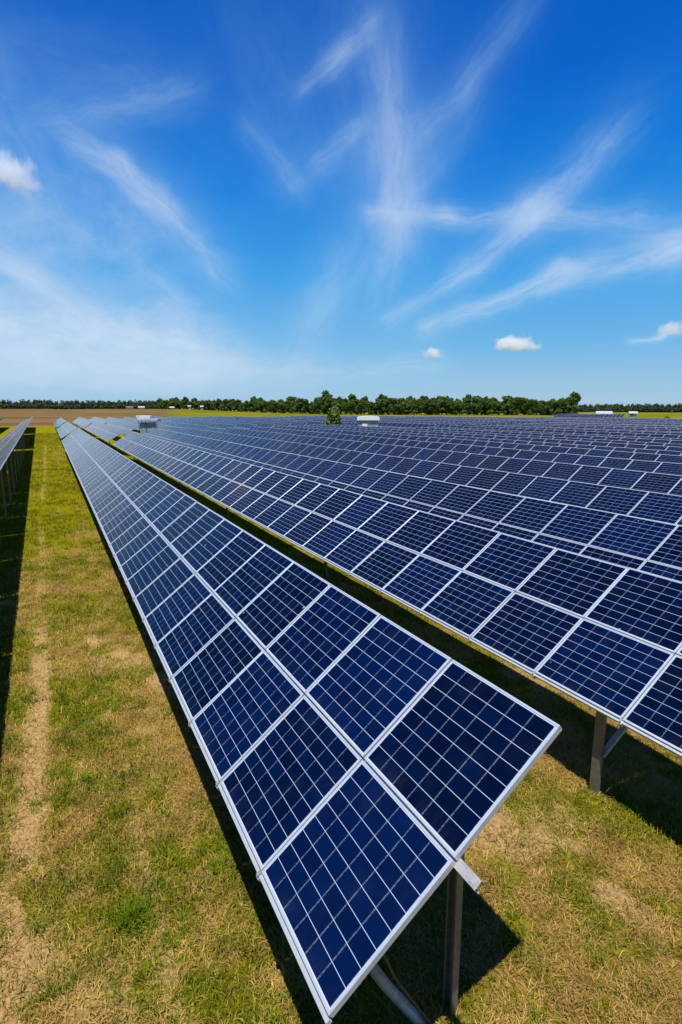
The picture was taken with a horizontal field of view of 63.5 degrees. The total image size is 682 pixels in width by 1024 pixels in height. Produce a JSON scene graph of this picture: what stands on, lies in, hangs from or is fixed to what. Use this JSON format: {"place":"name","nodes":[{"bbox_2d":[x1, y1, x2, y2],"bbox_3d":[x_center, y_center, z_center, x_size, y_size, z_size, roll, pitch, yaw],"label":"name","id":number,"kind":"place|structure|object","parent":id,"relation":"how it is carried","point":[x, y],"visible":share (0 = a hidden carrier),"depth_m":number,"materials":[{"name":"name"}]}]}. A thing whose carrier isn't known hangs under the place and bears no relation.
{"place":"outdoors","nodes":[
{"label":"outdoors","id":0,"kind":"place"},
{"bbox_2d":[0,408,681,1023],"bbox_3d":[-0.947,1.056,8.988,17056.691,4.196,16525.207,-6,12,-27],"label":"ground","id":1,"kind":"structure","parent":0,"point":[42,420],"depth_m":5.51,"materials":[{"name":"green plant"}]},
{"bbox_2d":[0,428,25,543],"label":"solar table","id":2,"kind":"object","parent":1,"relation":"on","point":[8,444],"visible":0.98,"depth_m":31.28,"materials":[{"name":"glass"}]},
{"bbox_2d":[0,420,30,449],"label":"solar table","id":3,"kind":"object","parent":1,"relation":"on","point":[18,428],"visible":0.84,"depth_m":67.09,"materials":[{"name":"glass"}]},
{"bbox_2d":[53,417,65,427],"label":"solar table","id":4,"kind":"object","parent":1,"relation":"on","point":[59,422],"visible":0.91,"depth_m":104.83,"materials":[{"name":"glass"}]},
{"bbox_2d":[57,422,76,438],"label":"solar table","id":5,"kind":"object","parent":1,"relation":"on","point":[65,429],"visible":0.95,"depth_m":68.29,"materials":[{"name":"glass"}]},
{"bbox_2d":[0,399,158,408],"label":"woodland","id":6,"kind":"object","parent":1,"relation":"on","point":[51,404],"visible":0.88,"depth_m":669.25,"materials":[{"name":"green plant"}]},
{"bbox_2d":[73,417,92,428],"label":"solar table","id":7,"kind":"object","parent":1,"relation":"on","point":[82,422],"visible":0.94,"depth_m":106.31,"materials":[{"name":"glass"}]},
{"bbox_2d":[90,417,108,423],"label":"solar table","id":8,"kind":"object","parent":1,"relation":"on","point":[99,420],"visible":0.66,"depth_m":113.79,"materials":[{"name":"glass"}]},
{"bbox_2d":[85,422,124,451],"bbox_3d":[-31.189,-9.991,71.566,1.680,2.670,39.216,-6,12,-27],"label":"solar table","id":9,"kind":"object","parent":1,"relation":"on","point":[106,432],"visible":0.9,"depth_m":64.93,"materials":[{"name":"glass"}]},
{"bbox_2d":[106,417,125,422],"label":"solar table","id":10,"kind":"object","parent":1,"relation":"on","point":[116,419],"visible":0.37,"depth_m":119.48,"materials":[{"name":"glass"}]},
{"bbox_2d":[107,420,138,434],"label":"solar table","id":11,"kind":"object","parent":1,"relation":"on","point":[128,427],"visible":0.66,"depth_m":76.74,"materials":[{"name":"glass"}]},
{"bbox_2d":[94,870,183,958],"bbox_3d":[-1.734,3.414,4.727,0.759,0.196,0.752,-6,12,-27],"label":"weed tuft","id":12,"kind":"object","parent":1,"relation":"on","point":[133,913],"visible":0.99,"depth_m":4.68,"materials":[{"name":"green plant"}]},
{"bbox_2d":[125,420,161,429],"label":"solar table","id":13,"kind":"object","parent":1,"relation":"on","point":[135,423],"visible":0.33,"depth_m":90.53,"materials":[{"name":"glass"}]},
{"bbox_2d":[136,416,160,433],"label":"inverter shelter","id":14,"kind":"object","parent":1,"relation":"on","point":[145,426],"visible":0.45,"depth_m":66.45,"materials":[{"name":"metal"}]},
{"bbox_2d":[150,421,208,431],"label":"solar table","id":15,"kind":"object","parent":1,"relation":"on","point":[172,426],"visible":0.51,"depth_m":80.30,"materials":[{"name":"glass"}]},
{"bbox_2d":[170,419,236,431],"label":"solar table","id":16,"kind":"object","parent":1,"relation":"on","point":[216,427],"visible":0.34,"depth_m":77.47,"materials":[{"name":"glass"}]},
{"bbox_2d":[190,419,256,429],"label":"solar table","id":17,"kind":"object","parent":1,"relation":"on","point":[243,426],"visible":0.22,"depth_m":78.67,"materials":[{"name":"glass"}]},
{"bbox_2d":[207,416,265,419],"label":"solar table","id":18,"kind":"object","parent":1,"relation":"on","point":[236,418],"visible":0.14,"depth_m":121.32,"materials":[{"name":"glass"}]},
{"bbox_2d":[205,419,274,427],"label":"solar table","id":19,"kind":"object","parent":1,"relation":"on","point":[266,425],"visible":0.23,"depth_m":82.70,"materials":[{"name":"glass"}]},
{"bbox_2d":[221,419,290,427],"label":"solar table","id":20,"kind":"object","parent":1,"relation":"on","point":[281,424],"visible":0.16,"depth_m":84.95,"materials":[{"name":"glass"}]},
{"bbox_2d":[257,397,264,412],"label":"woodland tree","id":21,"kind":"object","parent":1,"relation":"on","point":[260,402],"visible":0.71,"depth_m":473.36,"materials":[{"name":"green plant"}]},
{"bbox_2d":[233,416,293,419],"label":"solar table","id":22,"kind":"object","parent":1,"relation":"on","point":[268,418],"visible":0.21,"depth_m":121.56,"materials":[{"name":"glass"}]},
{"bbox_2d":[262,401,270,412],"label":"woodland tree","id":23,"kind":"object","parent":1,"relation":"on","point":[265,404],"visible":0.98,"depth_m":465.73,"materials":[{"name":"green plant"}]},
{"bbox_2d":[238,419,306,426],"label":"solar table","id":24,"kind":"object","parent":1,"relation":"on","point":[293,424],"visible":0.2,"depth_m":88.24,"materials":[{"name":"glass"}]},
{"bbox_2d":[272,401,279,412],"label":"woodland tree","id":25,"kind":"object","parent":1,"relation":"on","point":[275,405],"visible":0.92,"depth_m":455.61,"materials":[{"name":"green plant"}]},
{"bbox_2d":[278,402,285,412],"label":"woodland tree","id":26,"kind":"object","parent":1,"relation":"on","point":[282,406],"visible":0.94,"depth_m":447.02,"materials":[{"name":"green plant"}]},
{"bbox_2d":[270,419,322,425],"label":"solar table","id":27,"kind":"object","parent":1,"relation":"on","point":[312,423],"visible":0.25,"depth_m":87.86,"materials":[{"name":"glass"}]},
{"bbox_2d":[293,398,302,413],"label":"woodland tree","id":28,"kind":"object","parent":1,"relation":"on","point":[299,404],"visible":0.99,"depth_m":428.60,"materials":[{"name":"green plant"}]},
{"bbox_2d":[301,399,310,411],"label":"woodland tree","id":29,"kind":"object","parent":1,"relation":"on","point":[306,405],"visible":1,"depth_m":422.82,"materials":[{"name":"green plant"}]},
{"bbox_2d":[61,428,561,1023],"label":"solar table","id":30,"kind":"object","parent":1,"relation":"on","point":[369,768],"visible":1,"depth_m":4.28,"materials":[{"name":"glass"}]},
{"bbox_2d":[294,420,357,425],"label":"solar table","id":31,"kind":"object","parent":1,"relation":"on","point":[345,423],"visible":0.18,"depth_m":84.90,"materials":[{"name":"glass"}]},
{"bbox_2d":[321,390,333,413],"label":"woodland tree","id":32,"kind":"object","parent":1,"relation":"on","point":[326,398],"visible":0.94,"depth_m":399.41,"materials":[{"name":"green plant"}]},
{"bbox_2d":[325,405,341,424],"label":"bush","id":33,"kind":"object","parent":1,"relation":"on","point":[333,415],"visible":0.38,"depth_m":78.50,"materials":[{"name":"green plant"}]},
{"bbox_2d":[346,402,355,414],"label":"woodland tree","id":34,"kind":"object","parent":1,"relation":"on","point":[350,407],"visible":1,"depth_m":387.19,"materials":[{"name":"green plant"}]},
{"bbox_2d":[357,399,366,412],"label":"woodland tree","id":35,"kind":"object","parent":1,"relation":"on","point":[362,403],"visible":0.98,"depth_m":383.39,"materials":[{"name":"green plant"}]},
{"bbox_2d":[301,419,435,428],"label":"solar table","id":36,"kind":"object","parent":1,"relation":"on","point":[399,425],"visible":0.23,"depth_m":77.59,"materials":[{"name":"glass"}]},
{"bbox_2d":[357,416,379,426],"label":"white kiosk","id":37,"kind":"object","parent":1,"relation":"on","point":[371,421],"visible":0.42,"depth_m":74.14,"materials":[{"name":"paint"}]},
{"bbox_2d":[363,401,373,414],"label":"woodland tree","id":38,"kind":"object","parent":1,"relation":"on","point":[368,407],"visible":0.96,"depth_m":383.82,"materials":[{"name":"green plant"}]},
{"bbox_2d":[373,399,383,414],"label":"woodland tree","id":39,"kind":"object","parent":1,"relation":"on","point":[376,406],"visible":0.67,"depth_m":382.03,"materials":[{"name":"green plant"}]},
{"bbox_2d":[378,395,389,414],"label":"woodland tree","id":40,"kind":"object","parent":1,"relation":"on","point":[384,402],"visible":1,"depth_m":377.88,"materials":[{"name":"green plant"}]},
{"bbox_2d":[320,419,456,426],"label":"solar table","id":41,"kind":"object","parent":1,"relation":"on","point":[442,425],"visible":0.09,"depth_m":75.46,"materials":[{"name":"glass"}]},
{"bbox_2d":[386,397,396,414],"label":"woodland tree","id":42,"kind":"object","parent":1,"relation":"on","point":[392,400],"visible":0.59,"depth_m":381.20,"materials":[{"name":"green plant"}]},
{"bbox_2d":[113,432,681,795],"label":"solar table","id":43,"kind":"object","parent":1,"relation":"on","point":[603,639],"visible":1,"depth_m":8.27,"materials":[{"name":"glass"}]},
{"bbox_2d":[398,401,407,414],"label":"woodland tree","id":44,"kind":"object","parent":1,"relation":"on","point":[403,406],"visible":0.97,"depth_m":375.66,"materials":[{"name":"green plant"}]},
{"bbox_2d":[341,419,473,425],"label":"solar table","id":45,"kind":"object","parent":1,"relation":"on","point":[423,422],"visible":0.16,"depth_m":82.48,"materials":[{"name":"glass"}]},
{"bbox_2d":[405,395,415,414],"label":"woodland tree","id":46,"kind":"object","parent":1,"relation":"on","point":[410,399],"visible":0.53,"depth_m":377.48,"materials":[{"name":"green plant"}]},
{"bbox_2d":[142,428,681,581],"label":"solar table","id":47,"kind":"object","parent":1,"relation":"on","point":[648,546],"visible":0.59,"depth_m":13.27,"materials":[{"name":"glass"}]},
{"bbox_2d":[349,419,487,424],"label":"solar table","id":48,"kind":"object","parent":1,"relation":"on","point":[432,422],"visible":0.16,"depth_m":86.63,"materials":[{"name":"glass"}]},
{"bbox_2d":[414,398,425,414],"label":"woodland tree","id":49,"kind":"object","parent":1,"relation":"on","point":[418,402],"visible":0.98,"depth_m":371.88,"materials":[{"name":"green plant"}]},
{"bbox_2d":[421,395,431,414],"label":"woodland tree","id":50,"kind":"object","parent":1,"relation":"on","point":[426,402],"visible":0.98,"depth_m":370.00,"materials":[{"name":"green plant"}]},
{"bbox_2d":[177,427,681,524],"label":"solar table","id":51,"kind":"object","parent":1,"relation":"on","point":[660,507],"visible":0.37,"depth_m":18.01,"materials":[{"name":"glass"}]},
{"bbox_2d":[428,402,439,414],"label":"woodland tree","id":52,"kind":"object","parent":1,"relation":"on","point":[432,406],"visible":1,"depth_m":366.91,"materials":[{"name":"green plant"}]},
{"bbox_2d":[382,416,494,419],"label":"solar table","id":53,"kind":"object","parent":1,"relation":"on","point":[441,417],"visible":0.16,"depth_m":128.99,"materials":[{"name":"glass"}]},
{"bbox_2d":[380,419,497,424],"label":"solar table","id":54,"kind":"object","parent":1,"relation":"on","point":[454,422],"visible":0.16,"depth_m":87.52,"materials":[{"name":"glass"}]},
{"bbox_2d":[437,396,445,414],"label":"woodland tree","id":55,"kind":"object","parent":1,"relation":"on","point":[440,402],"visible":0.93,"depth_m":368.82,"materials":[{"name":"green plant"}]},
{"bbox_2d":[380,418,506,424],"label":"solar table","id":56,"kind":"object","parent":1,"relation":"on","point":[499,423],"visible":0.11,"depth_m":94.09,"materials":[{"name":"glass"}]},
{"bbox_2d":[440,399,452,414],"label":"woodland tree","id":57,"kind":"object","parent":1,"relation":"on","point":[447,402],"visible":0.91,"depth_m":368.18,"materials":[{"name":"green plant"}]},
{"bbox_2d":[382,418,515,423],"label":"solar table","id":58,"kind":"object","parent":1,"relation":"on","point":[458,420],"visible":0.09,"depth_m":97.71,"materials":[{"name":"glass"}]},
{"bbox_2d":[222,428,681,495],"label":"solar table","id":59,"kind":"object","parent":1,"relation":"on","point":[648,481],"visible":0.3,"depth_m":22.72,"materials":[{"name":"glass"}]},
{"bbox_2d":[449,401,458,414],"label":"woodland tree","id":60,"kind":"object","parent":1,"relation":"on","point":[454,404],"visible":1,"depth_m":364.04,"materials":[{"name":"green plant"}]},
{"bbox_2d":[458,401,466,413],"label":"woodland tree","id":61,"kind":"object","parent":1,"relation":"on","point":[461,409],"visible":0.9,"depth_m":364.39,"materials":[{"name":"green plant"}]},
{"bbox_2d":[395,418,530,422],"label":"solar table","id":62,"kind":"object","parent":1,"relation":"on","point":[471,420],"visible":0.16,"depth_m":98.69,"materials":[{"name":"glass"}]},
{"bbox_2d":[249,426,681,475],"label":"solar table","id":63,"kind":"object","parent":1,"relation":"on","point":[646,466],"visible":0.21,"depth_m":27.70,"materials":[{"name":"glass"}]},
{"bbox_2d":[462,394,472,414],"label":"woodland tree","id":64,"kind":"object","parent":1,"relation":"on","point":[466,398],"visible":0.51,"depth_m":375.52,"materials":[{"name":"green plant"}]},
{"bbox_2d":[411,416,525,418],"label":"solar table","id":65,"kind":"object","parent":1,"relation":"on","point":[470,417],"visible":0.11,"depth_m":130.11,"materials":[{"name":"glass"}]},
{"bbox_2d":[471,395,481,414],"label":"woodland tree","id":66,"kind":"object","parent":1,"relation":"on","point":[476,399],"visible":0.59,"depth_m":365.34,"materials":[{"name":"green plant"}]},
{"bbox_2d":[274,426,681,463],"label":"solar table","id":67,"kind":"object","parent":1,"relation":"on","point":[627,455],"visible":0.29,"depth_m":31.65,"materials":[{"name":"glass"}]},
{"bbox_2d":[475,402,482,412],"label":"woodland tree","id":68,"kind":"object","parent":1,"relation":"on","point":[478,406],"visible":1,"depth_m":358.65,"materials":[{"name":"green plant"}]},
{"bbox_2d":[420,418,541,421],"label":"solar table","id":69,"kind":"object","parent":1,"relation":"on","point":[479,419],"visible":0.15,"depth_m":103.23,"materials":[{"name":"glass"}]},
{"bbox_2d":[481,396,491,412],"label":"woodland tree","id":70,"kind":"object","parent":1,"relation":"on","point":[485,401],"visible":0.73,"depth_m":360.68,"materials":[{"name":"green plant"}]},
{"bbox_2d":[296,425,681,455],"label":"solar table","id":71,"kind":"object","parent":1,"relation":"on","point":[667,452],"visible":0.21,"depth_m":35.53,"materials":[{"name":"glass"}]},
{"bbox_2d":[486,400,498,413],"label":"woodland tree","id":72,"kind":"object","parent":1,"relation":"on","point":[493,405],"visible":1,"depth_m":356.47,"materials":[{"name":"green plant"}]},
{"bbox_2d":[309,424,681,450],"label":"solar table","id":73,"kind":"object","parent":1,"relation":"on","point":[651,447],"visible":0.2,"depth_m":38.85,"materials":[{"name":"glass"}]},
{"bbox_2d":[328,424,681,446],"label":"solar table","id":74,"kind":"object","parent":1,"relation":"on","point":[610,441],"visible":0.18,"depth_m":43.06,"materials":[{"name":"glass"}]},
{"bbox_2d":[502,395,513,413],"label":"woodland tree","id":75,"kind":"object","parent":1,"relation":"on","point":[505,399],"visible":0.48,"depth_m":360.73,"materials":[{"name":"green plant"}]},
{"bbox_2d":[505,399,515,414],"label":"woodland tree","id":76,"kind":"object","parent":1,"relation":"on","point":[510,405],"visible":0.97,"depth_m":352.99,"materials":[{"name":"green plant"}]},
{"bbox_2d":[512,397,524,414],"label":"woodland tree","id":77,"kind":"object","parent":1,"relation":"on","point":[518,402],"visible":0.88,"depth_m":354.29,"materials":[{"name":"green plant"}]},
{"bbox_2d":[525,399,536,414],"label":"woodland tree","id":78,"kind":"object","parent":1,"relation":"on","point":[530,403],"visible":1,"depth_m":350.61,"materials":[{"name":"green plant"}]},
{"bbox_2d":[533,404,544,414],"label":"woodland tree","id":79,"kind":"object","parent":1,"relation":"on","point":[540,408],"visible":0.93,"depth_m":348.79,"materials":[{"name":"green plant"}]},
{"bbox_2d":[415,427,681,443],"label":"solar table","id":80,"kind":"object","parent":1,"relation":"on","point":[593,437],"visible":0.2,"depth_m":44.37,"materials":[{"name":"glass"}]},
{"bbox_2d":[546,399,556,414],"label":"woodland tree","id":81,"kind":"object","parent":1,"relation":"on","point":[550,407],"visible":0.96,"depth_m":344.89,"materials":[{"name":"green plant"}]},
{"bbox_2d":[429,427,681,440],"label":"solar table","id":82,"kind":"object","parent":1,"relation":"on","point":[566,433],"visible":0.16,"depth_m":48.26,"materials":[{"name":"glass"}]},
{"bbox_2d":[554,399,567,413],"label":"woodland tree","id":83,"kind":"object","parent":1,"relation":"on","point":[561,404],"visible":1,"depth_m":342.85,"materials":[{"name":"green plant"}]},
{"bbox_2d":[449,426,681,438],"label":"solar table","id":84,"kind":"object","parent":1,"relation":"on","point":[597,433],"visible":0.17,"depth_m":51.48,"materials":[{"name":"glass"}]},
{"bbox_2d":[565,396,575,412],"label":"woodland tree","id":85,"kind":"object","parent":1,"relation":"on","point":[570,400],"visible":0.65,"depth_m":347.52,"materials":[{"name":"green plant"}]},
{"bbox_2d":[569,404,577,413],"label":"woodland tree","id":86,"kind":"object","parent":1,"relation":"on","point":[573,408],"visible":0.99,"depth_m":344.30,"materials":[{"name":"green plant"}]},
{"bbox_2d":[569,391,581,411],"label":"woodland tree","id":87,"kind":"object","parent":1,"relation":"on","point":[577,396],"visible":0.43,"depth_m":356.52,"materials":[{"name":"green plant"}]},
{"bbox_2d":[470,425,681,434],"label":"solar table","id":88,"kind":"object","parent":1,"relation":"on","point":[645,432],"visible":0.19,"depth_m":54.70,"materials":[{"name":"glass"}]},
{"bbox_2d":[554,414,605,417],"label":"solar table","id":89,"kind":"object","parent":1,"relation":"on","point":[583,415],"visible":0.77,"depth_m":196.96,"materials":[{"name":"glass"}]},
{"bbox_2d":[484,419,681,424],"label":"solar table","id":90,"kind":"object","parent":1,"relation":"on","point":[601,422],"visible":0.09,"depth_m":83.45,"materials":[{"name":"glass"}]},
{"bbox_2d":[491,425,681,432],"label":"solar table","id":91,"kind":"object","parent":1,"relation":"on","point":[590,428],"visible":0.15,"depth_m":57.91,"materials":[{"name":"glass"}]},
{"bbox_2d":[495,419,680,423],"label":"solar table","id":92,"kind":"object","parent":1,"relation":"on","point":[593,421],"visible":0.13,"depth_m":89.33,"materials":[{"name":"glass"}]},
{"bbox_2d":[500,424,681,431],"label":"solar table","id":93,"kind":"object","parent":1,"relation":"on","point":[596,427],"visible":0.14,"depth_m":61.16,"materials":[{"name":"glass"}]},
{"bbox_2d":[512,423,681,429],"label":"solar table","id":94,"kind":"object","parent":1,"relation":"on","point":[602,426],"visible":0.14,"depth_m":64.28,"materials":[{"name":"glass"}]},
{"bbox_2d":[513,419,681,423],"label":"solar table","id":95,"kind":"object","parent":1,"relation":"on","point":[597,421],"visible":0.12,"depth_m":91.56,"materials":[{"name":"glass"}]},
{"bbox_2d":[526,423,671,427],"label":"solar table","id":96,"kind":"object","parent":1,"relation":"on","point":[601,425],"visible":0.12,"depth_m":68.66,"materials":[{"name":"glass"}]},
{"bbox_2d":[532,417,673,419],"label":"solar table","id":97,"kind":"object","parent":1,"relation":"on","point":[598,418],"visible":0.11,"depth_m":119.03,"materials":[{"name":"glass"}]},
{"bbox_2d":[530,419,681,422],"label":"solar table","id":98,"kind":"object","parent":1,"relation":"on","point":[617,421],"visible":0.2,"depth_m":92.44,"materials":[{"name":"glass"}]},
{"bbox_2d":[531,422,681,427],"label":"solar table","id":99,"kind":"object","parent":1,"relation":"on","point":[609,424],"visible":0.16,"depth_m":71.12,"materials":[{"name":"glass"}]},
{"bbox_2d":[549,419,681,421],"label":"solar table","id":100,"kind":"object","parent":1,"relation":"on","point":[616,420],"visible":0.18,"depth_m":96.47,"materials":[{"name":"glass"}]},
{"bbox_2d":[557,422,681,425],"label":"solar table","id":101,"kind":"object","parent":1,"relation":"on","point":[626,424],"visible":0.11,"depth_m":76.16,"materials":[{"name":"glass"}]},
{"bbox_2d":[577,403,681,412],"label":"woodland","id":102,"kind":"object","parent":1,"relation":"on","point":[656,407],"visible":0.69,"depth_m":631.10,"materials":[{"name":"green plant"}]},
{"bbox_2d":[610,419,681,420],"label":"solar table","id":103,"kind":"object","parent":1,"relation":"on","point":[646,419],"visible":0.13,"depth_m":102.49,"materials":[{"name":"glass"}]},
{"bbox_2d":[0,0,681,406],"label":"sky","id":104,"kind":"structure","parent":0,"point":[242,200],"materials":[{"name":"blue"}]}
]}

